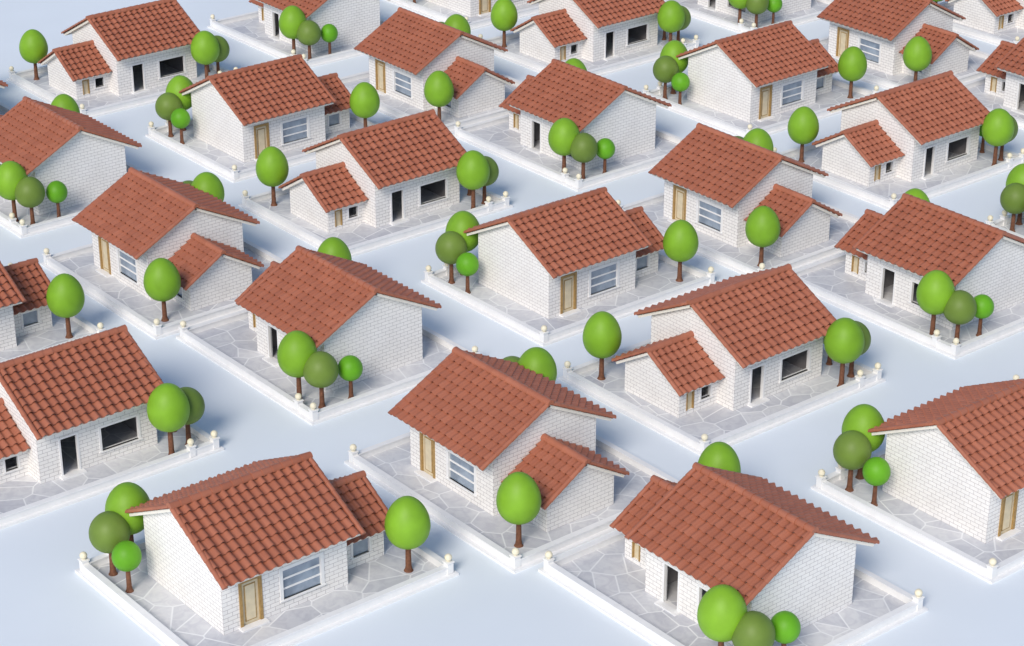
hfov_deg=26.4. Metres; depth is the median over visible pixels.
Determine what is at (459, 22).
rounded tree
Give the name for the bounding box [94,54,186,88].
windows
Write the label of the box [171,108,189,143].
rounded tree
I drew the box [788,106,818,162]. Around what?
rounded tree
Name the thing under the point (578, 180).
posts
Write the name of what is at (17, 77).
parapet
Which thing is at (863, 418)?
rounded tree
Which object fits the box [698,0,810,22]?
walls
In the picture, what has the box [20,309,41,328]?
windows
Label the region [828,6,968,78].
walls
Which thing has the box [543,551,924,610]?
posts
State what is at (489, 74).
fascia
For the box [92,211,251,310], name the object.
walls
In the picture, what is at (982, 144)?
rounded tree
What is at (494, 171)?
rounded tree
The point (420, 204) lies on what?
windows
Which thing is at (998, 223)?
parapet
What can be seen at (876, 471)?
rounded tree
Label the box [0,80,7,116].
roof
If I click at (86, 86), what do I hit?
doors
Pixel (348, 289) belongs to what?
roof
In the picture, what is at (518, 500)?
rounded tree
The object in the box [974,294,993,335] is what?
rounded tree
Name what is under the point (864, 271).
windows
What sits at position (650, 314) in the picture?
fascia
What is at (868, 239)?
roof
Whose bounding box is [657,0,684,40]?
rounded tree
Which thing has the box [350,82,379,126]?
rounded tree
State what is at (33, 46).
rounded tree
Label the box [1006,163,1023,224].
rounded tree
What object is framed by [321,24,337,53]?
rounded tree
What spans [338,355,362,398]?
rounded tree
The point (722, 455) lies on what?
rounded tree
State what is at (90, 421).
fascia
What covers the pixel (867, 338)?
rounded tree
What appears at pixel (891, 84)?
parapet
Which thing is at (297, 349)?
rounded tree
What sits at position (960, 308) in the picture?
rounded tree
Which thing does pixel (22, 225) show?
posts
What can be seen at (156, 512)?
fascia
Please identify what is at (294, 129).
windows
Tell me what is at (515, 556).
posts
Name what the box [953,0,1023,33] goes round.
walls
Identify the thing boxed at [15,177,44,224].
rounded tree
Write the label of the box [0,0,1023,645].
ground
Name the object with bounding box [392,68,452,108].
windows
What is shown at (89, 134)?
fascia
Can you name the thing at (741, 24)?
posts
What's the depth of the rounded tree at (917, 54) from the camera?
149.93 m
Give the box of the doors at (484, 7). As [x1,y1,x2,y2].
[478,0,490,16]
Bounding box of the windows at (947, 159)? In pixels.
[883,134,970,174]
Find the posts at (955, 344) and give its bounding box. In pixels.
[931,329,960,355]
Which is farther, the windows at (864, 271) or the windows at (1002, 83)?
the windows at (1002, 83)
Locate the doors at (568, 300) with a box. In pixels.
[559,272,580,317]
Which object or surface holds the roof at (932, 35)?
on the fascia at (956, 18)
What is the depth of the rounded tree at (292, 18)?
155.71 m
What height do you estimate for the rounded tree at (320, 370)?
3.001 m
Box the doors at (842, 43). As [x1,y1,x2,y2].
[832,27,849,59]
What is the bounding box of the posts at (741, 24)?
[738,19,756,30]
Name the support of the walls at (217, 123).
on the paved yard at (191, 141)
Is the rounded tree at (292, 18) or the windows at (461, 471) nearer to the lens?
the windows at (461, 471)
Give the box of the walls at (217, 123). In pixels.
[191,83,349,162]
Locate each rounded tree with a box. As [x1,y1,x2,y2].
[0,161,27,221]
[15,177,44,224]
[19,29,47,79]
[46,181,67,217]
[46,273,84,338]
[51,94,79,112]
[89,511,129,575]
[105,482,149,541]
[111,540,141,592]
[143,258,180,321]
[147,383,189,454]
[155,92,182,136]
[165,75,192,130]
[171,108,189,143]
[181,387,204,444]
[183,180,192,184]
[190,31,219,78]
[191,172,224,201]
[214,35,229,73]
[256,146,288,205]
[277,330,316,401]
[279,5,305,50]
[297,20,320,58]
[303,351,338,408]
[318,237,351,260]
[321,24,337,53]
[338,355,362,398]
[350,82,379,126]
[384,496,430,572]
[424,70,453,119]
[435,231,466,283]
[444,14,470,33]
[445,211,479,274]
[456,150,489,208]
[456,252,478,293]
[481,156,498,203]
[491,0,517,46]
[496,472,540,547]
[503,356,518,362]
[518,347,556,380]
[548,118,579,171]
[565,58,586,70]
[570,133,597,178]
[583,311,621,379]
[597,138,614,173]
[653,55,678,98]
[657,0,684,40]
[660,40,687,93]
[662,30,666,39]
[663,220,698,281]
[671,72,689,104]
[677,5,690,40]
[697,584,747,645]
[698,442,740,472]
[728,0,746,22]
[732,611,775,645]
[743,128,773,150]
[745,206,779,266]
[746,0,768,27]
[767,0,781,23]
[771,611,800,645]
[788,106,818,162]
[823,337,832,365]
[824,317,864,386]
[833,430,871,491]
[838,46,866,98]
[842,404,884,479]
[847,321,870,377]
[862,457,890,506]
[900,188,929,201]
[903,36,931,81]
[916,270,954,334]
[943,290,976,343]
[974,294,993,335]
[979,126,984,152]
[982,108,1013,165]
[998,116,1017,160]
[1000,183,1023,231]
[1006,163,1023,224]
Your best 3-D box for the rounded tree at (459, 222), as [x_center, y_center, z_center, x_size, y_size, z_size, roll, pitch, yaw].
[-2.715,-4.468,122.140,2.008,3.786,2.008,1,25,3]
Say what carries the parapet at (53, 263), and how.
on the paved yard at (83, 266)
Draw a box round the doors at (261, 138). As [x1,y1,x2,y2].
[254,123,269,160]
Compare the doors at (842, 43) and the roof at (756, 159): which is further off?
the doors at (842, 43)
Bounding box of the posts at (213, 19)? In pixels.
[209,14,307,62]
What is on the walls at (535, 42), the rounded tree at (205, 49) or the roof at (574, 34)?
the roof at (574, 34)
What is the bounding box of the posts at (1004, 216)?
[985,210,1008,224]
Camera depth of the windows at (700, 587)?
90.08 m
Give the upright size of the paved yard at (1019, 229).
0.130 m
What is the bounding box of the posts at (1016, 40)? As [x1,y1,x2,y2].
[1013,36,1019,43]
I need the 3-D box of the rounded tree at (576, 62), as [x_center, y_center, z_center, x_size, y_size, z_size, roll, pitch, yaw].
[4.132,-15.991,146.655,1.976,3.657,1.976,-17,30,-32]
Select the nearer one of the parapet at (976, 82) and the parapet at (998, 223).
the parapet at (998, 223)
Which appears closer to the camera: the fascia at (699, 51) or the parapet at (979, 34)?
the fascia at (699, 51)
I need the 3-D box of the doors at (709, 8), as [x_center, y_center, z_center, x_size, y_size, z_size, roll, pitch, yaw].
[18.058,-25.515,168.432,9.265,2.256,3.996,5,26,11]
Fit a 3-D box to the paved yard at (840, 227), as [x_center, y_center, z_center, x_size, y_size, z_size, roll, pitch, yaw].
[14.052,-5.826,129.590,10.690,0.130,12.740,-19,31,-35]
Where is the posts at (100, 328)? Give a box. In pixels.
[8,263,105,332]
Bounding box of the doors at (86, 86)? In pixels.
[82,62,149,94]
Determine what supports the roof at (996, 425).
on the fascia at (905, 430)
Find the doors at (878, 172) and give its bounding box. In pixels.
[874,144,938,180]
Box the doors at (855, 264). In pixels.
[851,255,896,306]
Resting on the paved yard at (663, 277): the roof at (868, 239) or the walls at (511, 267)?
the walls at (511, 267)
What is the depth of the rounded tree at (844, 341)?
108.56 m
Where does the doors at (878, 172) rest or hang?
attached to the walls at (842, 157)
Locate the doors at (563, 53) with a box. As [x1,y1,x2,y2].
[560,29,618,60]
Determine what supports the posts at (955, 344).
on the paved yard at (836, 278)
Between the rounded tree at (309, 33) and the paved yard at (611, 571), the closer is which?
the paved yard at (611, 571)
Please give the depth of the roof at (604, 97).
138.54 m
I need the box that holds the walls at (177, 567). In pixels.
[143,512,383,634]
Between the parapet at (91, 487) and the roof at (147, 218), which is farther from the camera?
the roof at (147, 218)
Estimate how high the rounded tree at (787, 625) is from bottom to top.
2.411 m
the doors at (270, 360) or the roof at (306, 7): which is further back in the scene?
the roof at (306, 7)
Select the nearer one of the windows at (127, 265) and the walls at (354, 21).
the windows at (127, 265)
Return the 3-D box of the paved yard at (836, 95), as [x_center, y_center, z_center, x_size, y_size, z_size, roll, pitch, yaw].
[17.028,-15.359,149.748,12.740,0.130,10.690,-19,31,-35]
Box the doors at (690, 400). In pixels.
[686,362,769,410]
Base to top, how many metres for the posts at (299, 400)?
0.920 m
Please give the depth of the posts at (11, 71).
152.76 m
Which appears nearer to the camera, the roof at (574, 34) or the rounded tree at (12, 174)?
the rounded tree at (12, 174)
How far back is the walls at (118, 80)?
150.54 m
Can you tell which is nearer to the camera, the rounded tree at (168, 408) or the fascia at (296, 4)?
the rounded tree at (168, 408)
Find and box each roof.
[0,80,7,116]
[0,96,141,174]
[0,258,49,314]
[0,324,162,458]
[38,0,199,81]
[71,167,263,290]
[125,451,387,589]
[179,54,350,125]
[235,245,441,348]
[249,0,326,17]
[278,109,466,212]
[354,7,514,99]
[388,346,629,509]
[463,187,663,278]
[499,59,671,131]
[510,0,664,47]
[609,462,879,605]
[611,263,836,396]
[648,123,842,236]
[676,20,837,87]
[812,70,989,167]
[817,0,978,63]
[834,193,1023,286]
[868,379,1023,498]
[945,0,1023,16]
[976,37,1023,78]
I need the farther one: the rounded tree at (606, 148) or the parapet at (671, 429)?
the rounded tree at (606, 148)
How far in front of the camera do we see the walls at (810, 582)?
90.27 m
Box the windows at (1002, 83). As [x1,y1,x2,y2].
[999,80,1004,91]
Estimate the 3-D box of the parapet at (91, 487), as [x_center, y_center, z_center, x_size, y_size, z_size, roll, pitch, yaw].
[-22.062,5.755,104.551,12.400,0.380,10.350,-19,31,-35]
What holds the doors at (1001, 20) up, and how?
attached to the walls at (978, 14)
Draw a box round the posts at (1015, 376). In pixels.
[1013,374,1019,379]
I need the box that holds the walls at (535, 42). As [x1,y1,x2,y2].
[520,0,657,63]
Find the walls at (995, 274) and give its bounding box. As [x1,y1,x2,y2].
[845,239,1023,330]
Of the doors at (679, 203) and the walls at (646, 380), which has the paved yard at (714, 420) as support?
the walls at (646, 380)
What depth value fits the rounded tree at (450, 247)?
120.38 m
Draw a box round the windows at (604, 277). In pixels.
[588,254,650,297]
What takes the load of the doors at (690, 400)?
attached to the walls at (646, 380)
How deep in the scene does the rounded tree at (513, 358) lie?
106.56 m
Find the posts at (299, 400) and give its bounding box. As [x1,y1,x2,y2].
[178,320,479,420]
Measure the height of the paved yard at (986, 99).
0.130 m
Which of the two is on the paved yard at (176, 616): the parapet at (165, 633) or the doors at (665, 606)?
the parapet at (165, 633)
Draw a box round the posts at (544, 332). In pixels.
[424,263,715,342]
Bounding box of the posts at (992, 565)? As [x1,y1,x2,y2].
[815,463,998,578]
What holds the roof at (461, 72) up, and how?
on the walls at (484, 92)
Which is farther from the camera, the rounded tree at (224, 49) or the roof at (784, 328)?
the rounded tree at (224, 49)
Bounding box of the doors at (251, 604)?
[238,575,269,632]
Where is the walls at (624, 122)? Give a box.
[509,92,655,169]
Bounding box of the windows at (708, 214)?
[695,197,772,246]
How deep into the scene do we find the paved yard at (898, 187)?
136.29 m
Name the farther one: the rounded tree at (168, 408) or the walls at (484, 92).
the walls at (484, 92)
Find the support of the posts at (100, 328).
on the paved yard at (55, 334)
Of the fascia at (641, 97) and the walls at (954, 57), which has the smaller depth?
the fascia at (641, 97)
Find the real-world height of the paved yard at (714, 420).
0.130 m
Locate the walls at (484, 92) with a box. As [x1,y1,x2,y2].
[369,37,504,117]
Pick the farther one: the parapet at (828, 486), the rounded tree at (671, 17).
the rounded tree at (671, 17)
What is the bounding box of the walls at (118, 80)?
[47,23,196,99]
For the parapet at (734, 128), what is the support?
on the paved yard at (836, 95)
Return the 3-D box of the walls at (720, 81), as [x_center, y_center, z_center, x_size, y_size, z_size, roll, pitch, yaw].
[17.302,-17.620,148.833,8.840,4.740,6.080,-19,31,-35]
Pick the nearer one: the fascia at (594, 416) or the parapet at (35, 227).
the fascia at (594, 416)
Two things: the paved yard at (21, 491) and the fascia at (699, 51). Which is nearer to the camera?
the paved yard at (21, 491)
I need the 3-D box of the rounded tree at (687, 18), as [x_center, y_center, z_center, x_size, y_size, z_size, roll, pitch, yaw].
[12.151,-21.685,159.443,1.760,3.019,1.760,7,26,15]
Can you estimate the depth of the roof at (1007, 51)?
147.53 m
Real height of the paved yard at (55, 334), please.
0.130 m
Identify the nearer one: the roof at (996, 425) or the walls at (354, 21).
the roof at (996, 425)
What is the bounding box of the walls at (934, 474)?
[882,428,1023,543]
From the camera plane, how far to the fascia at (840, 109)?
135.57 m
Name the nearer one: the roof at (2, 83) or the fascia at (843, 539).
the fascia at (843, 539)
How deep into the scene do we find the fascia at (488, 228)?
118.49 m
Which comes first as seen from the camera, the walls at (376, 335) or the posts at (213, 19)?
the walls at (376, 335)
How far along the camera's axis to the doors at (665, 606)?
91.73 m
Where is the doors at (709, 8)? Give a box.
[703,0,716,11]
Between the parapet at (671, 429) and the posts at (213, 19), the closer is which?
the parapet at (671, 429)
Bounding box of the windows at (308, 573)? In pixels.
[279,537,373,602]
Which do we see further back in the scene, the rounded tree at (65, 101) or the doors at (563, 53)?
the doors at (563, 53)
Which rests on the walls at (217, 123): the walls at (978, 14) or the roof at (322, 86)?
the roof at (322, 86)
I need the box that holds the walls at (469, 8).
[426,0,528,16]
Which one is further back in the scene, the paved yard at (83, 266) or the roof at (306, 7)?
the roof at (306, 7)
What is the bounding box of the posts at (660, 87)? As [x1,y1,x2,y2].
[642,81,879,133]
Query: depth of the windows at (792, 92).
147.11 m
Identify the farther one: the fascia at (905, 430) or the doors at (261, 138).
the doors at (261, 138)
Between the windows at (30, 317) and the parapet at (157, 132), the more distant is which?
the parapet at (157, 132)
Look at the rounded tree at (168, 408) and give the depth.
101.96 m
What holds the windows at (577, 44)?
attached to the walls at (535, 42)
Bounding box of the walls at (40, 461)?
[0,383,157,483]
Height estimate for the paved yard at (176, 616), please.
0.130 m
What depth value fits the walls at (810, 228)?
126.30 m
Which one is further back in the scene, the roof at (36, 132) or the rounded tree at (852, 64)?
the rounded tree at (852, 64)
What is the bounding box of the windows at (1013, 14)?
[1006,12,1014,24]
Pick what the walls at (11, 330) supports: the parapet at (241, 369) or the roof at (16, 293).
the roof at (16, 293)
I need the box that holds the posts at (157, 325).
[42,248,161,335]
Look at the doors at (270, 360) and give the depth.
112.76 m
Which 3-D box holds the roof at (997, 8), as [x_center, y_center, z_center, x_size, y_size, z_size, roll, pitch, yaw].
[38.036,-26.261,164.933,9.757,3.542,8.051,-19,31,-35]
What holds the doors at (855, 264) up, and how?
attached to the walls at (995, 274)
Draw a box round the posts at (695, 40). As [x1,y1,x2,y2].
[478,34,699,47]
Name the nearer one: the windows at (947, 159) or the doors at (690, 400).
the doors at (690, 400)
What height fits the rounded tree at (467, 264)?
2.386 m
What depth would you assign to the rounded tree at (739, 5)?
162.72 m
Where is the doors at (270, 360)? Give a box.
[253,314,278,366]
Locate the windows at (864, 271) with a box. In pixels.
[862,260,940,315]
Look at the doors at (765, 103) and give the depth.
145.53 m
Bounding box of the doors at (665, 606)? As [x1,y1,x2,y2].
[632,541,680,615]
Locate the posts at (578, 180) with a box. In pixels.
[454,121,582,188]
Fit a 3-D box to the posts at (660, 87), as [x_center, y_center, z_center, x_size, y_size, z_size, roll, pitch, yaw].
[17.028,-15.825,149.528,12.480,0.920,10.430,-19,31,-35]
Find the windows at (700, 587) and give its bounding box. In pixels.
[644,559,708,612]
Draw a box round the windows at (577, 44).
[569,22,649,55]
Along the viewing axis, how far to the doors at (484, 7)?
166.80 m
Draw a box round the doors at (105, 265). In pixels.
[95,236,111,277]
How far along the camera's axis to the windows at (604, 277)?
119.48 m
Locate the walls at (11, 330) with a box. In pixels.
[0,306,52,350]
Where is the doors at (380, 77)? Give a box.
[375,59,386,95]
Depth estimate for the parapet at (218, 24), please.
159.97 m
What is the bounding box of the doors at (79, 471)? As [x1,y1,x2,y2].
[58,432,86,479]
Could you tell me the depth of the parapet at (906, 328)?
116.89 m
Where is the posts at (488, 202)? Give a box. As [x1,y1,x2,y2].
[241,190,509,211]
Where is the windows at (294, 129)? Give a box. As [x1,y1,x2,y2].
[280,112,342,145]
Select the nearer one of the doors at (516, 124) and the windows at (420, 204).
the windows at (420, 204)
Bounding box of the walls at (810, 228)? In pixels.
[663,162,829,256]
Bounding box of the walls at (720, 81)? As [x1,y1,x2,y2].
[687,47,832,122]
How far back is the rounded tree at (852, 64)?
148.08 m
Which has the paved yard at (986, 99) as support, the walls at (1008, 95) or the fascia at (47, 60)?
the walls at (1008, 95)
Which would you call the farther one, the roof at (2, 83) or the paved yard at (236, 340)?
the roof at (2, 83)
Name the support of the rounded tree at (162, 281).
on the paved yard at (83, 266)
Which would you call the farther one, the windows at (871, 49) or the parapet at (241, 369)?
the windows at (871, 49)
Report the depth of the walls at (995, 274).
117.94 m
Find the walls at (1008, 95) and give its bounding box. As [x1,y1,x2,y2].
[984,72,1023,111]
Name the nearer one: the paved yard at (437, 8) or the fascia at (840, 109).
the fascia at (840, 109)
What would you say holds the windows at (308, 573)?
attached to the walls at (177, 567)
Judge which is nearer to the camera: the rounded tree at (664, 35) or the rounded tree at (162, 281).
the rounded tree at (162, 281)
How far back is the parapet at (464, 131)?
138.52 m
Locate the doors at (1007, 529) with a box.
[996,490,1020,540]
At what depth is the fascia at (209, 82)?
139.60 m
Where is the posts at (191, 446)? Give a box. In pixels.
[185,430,219,457]
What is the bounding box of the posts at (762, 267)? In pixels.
[616,200,765,271]
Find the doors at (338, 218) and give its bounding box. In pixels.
[335,188,409,226]
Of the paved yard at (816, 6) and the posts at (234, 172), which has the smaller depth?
the posts at (234, 172)
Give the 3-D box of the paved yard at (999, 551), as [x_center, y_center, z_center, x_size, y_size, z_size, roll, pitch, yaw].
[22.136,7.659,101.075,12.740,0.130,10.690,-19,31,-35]
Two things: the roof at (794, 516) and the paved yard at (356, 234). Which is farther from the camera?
the paved yard at (356, 234)
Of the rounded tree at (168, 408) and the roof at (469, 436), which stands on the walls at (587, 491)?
the roof at (469, 436)
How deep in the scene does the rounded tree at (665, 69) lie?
148.00 m
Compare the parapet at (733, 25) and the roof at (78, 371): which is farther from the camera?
the parapet at (733, 25)
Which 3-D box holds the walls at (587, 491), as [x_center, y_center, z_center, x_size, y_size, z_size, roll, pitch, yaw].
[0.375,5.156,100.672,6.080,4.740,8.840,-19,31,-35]
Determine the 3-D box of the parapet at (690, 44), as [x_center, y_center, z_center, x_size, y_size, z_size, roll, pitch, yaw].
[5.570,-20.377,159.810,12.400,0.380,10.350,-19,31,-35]
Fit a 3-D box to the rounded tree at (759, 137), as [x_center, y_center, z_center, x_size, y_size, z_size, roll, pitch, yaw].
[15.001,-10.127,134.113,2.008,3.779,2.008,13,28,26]
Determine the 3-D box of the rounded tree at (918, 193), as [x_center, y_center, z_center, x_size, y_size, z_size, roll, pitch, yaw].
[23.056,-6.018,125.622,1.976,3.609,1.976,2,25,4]
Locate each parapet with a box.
[0,102,10,112]
[0,161,144,233]
[0,314,97,361]
[0,423,213,524]
[11,63,229,115]
[46,237,282,333]
[83,538,447,645]
[151,110,378,177]
[183,309,470,418]
[212,11,385,65]
[245,183,504,253]
[340,70,521,129]
[353,432,678,565]
[392,0,538,27]
[428,251,710,340]
[458,114,682,186]
[485,28,695,74]
[548,530,917,645]
[567,338,877,449]
[622,192,859,272]
[646,77,873,135]
[664,0,833,31]
[779,138,1022,206]
[793,252,1023,353]
[819,36,990,87]
[821,449,1023,575]
[938,0,1013,43]
[963,76,1023,126]
[991,212,1023,237]
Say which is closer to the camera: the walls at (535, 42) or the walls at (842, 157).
the walls at (842, 157)
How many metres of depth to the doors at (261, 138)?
138.84 m
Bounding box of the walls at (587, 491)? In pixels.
[410,408,613,531]
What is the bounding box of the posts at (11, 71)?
[8,66,237,114]
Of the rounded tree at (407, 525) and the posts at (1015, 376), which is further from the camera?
the posts at (1015, 376)
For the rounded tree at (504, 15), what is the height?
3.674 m
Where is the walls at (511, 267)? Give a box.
[478,224,658,318]
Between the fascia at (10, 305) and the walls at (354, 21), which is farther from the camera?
the walls at (354, 21)
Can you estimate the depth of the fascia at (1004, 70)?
146.71 m
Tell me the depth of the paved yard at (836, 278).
118.32 m
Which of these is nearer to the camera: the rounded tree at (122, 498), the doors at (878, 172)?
the rounded tree at (122, 498)
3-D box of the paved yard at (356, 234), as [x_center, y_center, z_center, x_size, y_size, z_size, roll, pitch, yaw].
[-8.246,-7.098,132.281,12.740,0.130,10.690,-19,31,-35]
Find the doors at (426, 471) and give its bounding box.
[414,432,436,482]
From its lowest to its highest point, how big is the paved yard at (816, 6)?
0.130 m
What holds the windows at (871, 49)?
attached to the walls at (954, 57)
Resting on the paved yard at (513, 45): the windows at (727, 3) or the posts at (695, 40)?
the posts at (695, 40)
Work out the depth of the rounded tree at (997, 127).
136.18 m
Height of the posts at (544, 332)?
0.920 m
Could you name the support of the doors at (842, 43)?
attached to the walls at (954, 57)
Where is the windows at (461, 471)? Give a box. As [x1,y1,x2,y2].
[445,448,537,518]
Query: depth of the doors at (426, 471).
101.72 m
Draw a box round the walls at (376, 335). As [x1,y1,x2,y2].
[248,296,422,392]
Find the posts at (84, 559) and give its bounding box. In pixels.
[78,551,454,574]
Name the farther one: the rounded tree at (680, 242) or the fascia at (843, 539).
the rounded tree at (680, 242)
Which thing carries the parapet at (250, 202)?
on the paved yard at (356, 234)
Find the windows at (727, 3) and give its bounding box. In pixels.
[725,0,746,13]
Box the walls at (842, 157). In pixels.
[821,100,979,186]
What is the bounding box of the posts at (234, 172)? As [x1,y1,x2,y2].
[147,120,238,179]
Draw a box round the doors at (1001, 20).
[998,15,1003,29]
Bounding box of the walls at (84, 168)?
[0,133,126,214]
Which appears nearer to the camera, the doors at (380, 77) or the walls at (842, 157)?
the walls at (842, 157)
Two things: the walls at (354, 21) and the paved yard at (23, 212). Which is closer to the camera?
the paved yard at (23, 212)
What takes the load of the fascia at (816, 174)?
attached to the walls at (810, 228)
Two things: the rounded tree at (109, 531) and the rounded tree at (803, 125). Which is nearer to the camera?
the rounded tree at (109, 531)
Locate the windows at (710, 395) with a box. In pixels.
[698,346,811,401]
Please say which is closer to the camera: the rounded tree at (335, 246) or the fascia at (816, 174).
the rounded tree at (335, 246)
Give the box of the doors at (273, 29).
[261,7,281,40]
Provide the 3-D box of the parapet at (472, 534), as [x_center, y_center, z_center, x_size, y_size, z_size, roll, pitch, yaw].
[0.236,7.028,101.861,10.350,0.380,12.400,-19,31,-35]
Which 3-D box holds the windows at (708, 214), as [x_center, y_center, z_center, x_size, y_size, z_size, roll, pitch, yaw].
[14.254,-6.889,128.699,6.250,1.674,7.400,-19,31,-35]
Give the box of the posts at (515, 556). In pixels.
[348,444,683,568]
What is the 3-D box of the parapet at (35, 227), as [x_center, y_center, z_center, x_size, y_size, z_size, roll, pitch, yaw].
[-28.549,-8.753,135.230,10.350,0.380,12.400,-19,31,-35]
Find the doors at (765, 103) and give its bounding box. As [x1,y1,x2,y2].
[758,85,774,121]
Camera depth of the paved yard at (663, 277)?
119.84 m
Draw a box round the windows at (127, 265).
[116,247,184,300]
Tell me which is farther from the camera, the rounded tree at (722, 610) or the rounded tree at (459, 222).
the rounded tree at (459, 222)
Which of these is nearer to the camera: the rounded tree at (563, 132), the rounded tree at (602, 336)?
the rounded tree at (602, 336)
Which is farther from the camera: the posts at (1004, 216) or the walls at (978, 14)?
the walls at (978, 14)
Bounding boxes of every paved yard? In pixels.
[0,170,127,238]
[0,312,91,360]
[0,422,223,529]
[6,61,216,117]
[40,246,270,339]
[75,531,458,645]
[145,117,367,182]
[176,317,451,425]
[207,16,365,67]
[238,185,512,256]
[343,77,516,132]
[344,442,650,573]
[385,0,538,29]
[421,259,716,346]
[453,121,676,191]
[493,32,697,75]
[538,538,927,645]
[558,355,885,455]
[643,200,854,274]
[656,84,864,137]
[668,0,829,32]
[789,146,1021,209]
[800,260,1023,359]
[811,472,1023,583]
[822,42,985,89]
[945,5,1023,45]
[968,83,1023,129]
[1000,218,1023,235]
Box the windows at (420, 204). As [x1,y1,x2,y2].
[347,176,449,219]
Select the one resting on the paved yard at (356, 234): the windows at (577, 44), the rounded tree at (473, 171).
the rounded tree at (473, 171)
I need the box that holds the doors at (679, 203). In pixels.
[667,185,686,222]
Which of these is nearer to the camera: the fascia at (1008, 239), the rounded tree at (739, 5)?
the fascia at (1008, 239)
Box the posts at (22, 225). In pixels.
[8,179,171,234]
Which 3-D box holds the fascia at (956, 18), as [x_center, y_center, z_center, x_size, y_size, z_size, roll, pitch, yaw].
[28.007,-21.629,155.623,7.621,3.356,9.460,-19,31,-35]
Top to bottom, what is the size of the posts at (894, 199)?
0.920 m
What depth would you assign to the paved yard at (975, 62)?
154.16 m
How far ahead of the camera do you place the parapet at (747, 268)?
125.18 m
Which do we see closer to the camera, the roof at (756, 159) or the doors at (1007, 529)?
the doors at (1007, 529)
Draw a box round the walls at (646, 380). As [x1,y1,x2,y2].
[625,308,823,417]
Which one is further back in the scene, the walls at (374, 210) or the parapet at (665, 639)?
the walls at (374, 210)
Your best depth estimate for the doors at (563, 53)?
156.94 m
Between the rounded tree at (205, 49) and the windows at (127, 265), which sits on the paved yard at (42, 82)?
the rounded tree at (205, 49)
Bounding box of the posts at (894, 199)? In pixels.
[774,147,1023,207]
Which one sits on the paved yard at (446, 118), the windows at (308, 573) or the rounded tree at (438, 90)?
the rounded tree at (438, 90)
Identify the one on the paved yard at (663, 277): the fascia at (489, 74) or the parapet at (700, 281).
the parapet at (700, 281)
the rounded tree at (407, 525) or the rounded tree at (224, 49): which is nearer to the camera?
the rounded tree at (407, 525)
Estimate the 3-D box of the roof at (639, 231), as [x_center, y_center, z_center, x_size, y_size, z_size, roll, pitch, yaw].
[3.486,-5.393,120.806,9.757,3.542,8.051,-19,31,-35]
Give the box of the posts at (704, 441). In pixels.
[562,361,882,451]
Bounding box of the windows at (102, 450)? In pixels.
[3,413,142,473]
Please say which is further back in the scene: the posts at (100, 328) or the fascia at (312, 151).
the fascia at (312, 151)
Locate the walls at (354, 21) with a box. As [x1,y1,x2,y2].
[258,0,379,53]
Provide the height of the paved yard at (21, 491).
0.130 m
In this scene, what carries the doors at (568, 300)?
attached to the walls at (511, 267)
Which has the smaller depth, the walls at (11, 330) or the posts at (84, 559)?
the posts at (84, 559)
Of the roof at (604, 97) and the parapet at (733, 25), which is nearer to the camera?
the roof at (604, 97)
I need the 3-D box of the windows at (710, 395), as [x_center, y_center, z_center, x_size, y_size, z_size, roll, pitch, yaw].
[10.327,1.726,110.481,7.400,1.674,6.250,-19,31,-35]
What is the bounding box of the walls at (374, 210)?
[290,142,459,232]
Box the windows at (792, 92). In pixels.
[780,76,826,106]
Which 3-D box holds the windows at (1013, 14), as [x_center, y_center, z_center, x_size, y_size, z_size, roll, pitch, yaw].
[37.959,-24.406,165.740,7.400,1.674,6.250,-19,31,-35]
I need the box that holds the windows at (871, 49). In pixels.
[857,35,923,73]
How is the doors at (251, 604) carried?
attached to the walls at (177, 567)
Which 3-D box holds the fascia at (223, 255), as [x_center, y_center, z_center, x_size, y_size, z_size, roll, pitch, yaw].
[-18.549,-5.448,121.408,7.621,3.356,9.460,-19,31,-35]
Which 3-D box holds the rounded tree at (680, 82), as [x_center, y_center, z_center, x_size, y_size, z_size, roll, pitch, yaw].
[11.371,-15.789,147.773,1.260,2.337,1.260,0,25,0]
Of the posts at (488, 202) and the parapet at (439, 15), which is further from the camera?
the parapet at (439, 15)
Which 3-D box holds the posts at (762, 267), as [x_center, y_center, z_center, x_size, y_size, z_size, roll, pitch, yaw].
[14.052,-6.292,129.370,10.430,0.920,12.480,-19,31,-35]
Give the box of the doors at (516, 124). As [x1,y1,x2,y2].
[513,113,541,153]
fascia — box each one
[0,268,47,315]
[0,339,151,459]
[1,130,137,175]
[41,5,195,81]
[81,199,259,290]
[129,466,384,587]
[182,62,350,126]
[240,270,436,349]
[252,0,389,19]
[282,119,460,211]
[357,19,511,99]
[396,375,624,509]
[467,199,663,278]
[502,74,667,132]
[513,0,657,48]
[615,476,873,605]
[616,288,830,395]
[652,140,838,234]
[679,32,838,87]
[815,80,981,167]
[820,0,975,64]
[838,203,1023,286]
[872,400,1019,498]
[948,0,1019,16]
[979,45,1023,80]
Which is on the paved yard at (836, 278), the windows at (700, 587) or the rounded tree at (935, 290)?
the rounded tree at (935, 290)
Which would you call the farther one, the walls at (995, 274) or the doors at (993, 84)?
the doors at (993, 84)
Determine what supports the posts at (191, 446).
on the paved yard at (21, 491)
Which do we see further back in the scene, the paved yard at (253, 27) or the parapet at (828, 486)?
the paved yard at (253, 27)
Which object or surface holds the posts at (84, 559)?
on the paved yard at (176, 616)
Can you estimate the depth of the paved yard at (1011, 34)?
162.65 m
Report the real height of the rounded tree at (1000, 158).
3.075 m
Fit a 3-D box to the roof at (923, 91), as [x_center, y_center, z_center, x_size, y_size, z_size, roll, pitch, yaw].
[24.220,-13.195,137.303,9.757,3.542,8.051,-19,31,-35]
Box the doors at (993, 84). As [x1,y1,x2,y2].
[990,76,1023,114]
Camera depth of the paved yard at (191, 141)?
140.40 m
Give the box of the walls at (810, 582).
[625,536,855,645]
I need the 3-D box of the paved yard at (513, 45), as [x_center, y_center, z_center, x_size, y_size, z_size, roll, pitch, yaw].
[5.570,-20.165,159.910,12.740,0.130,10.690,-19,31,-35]

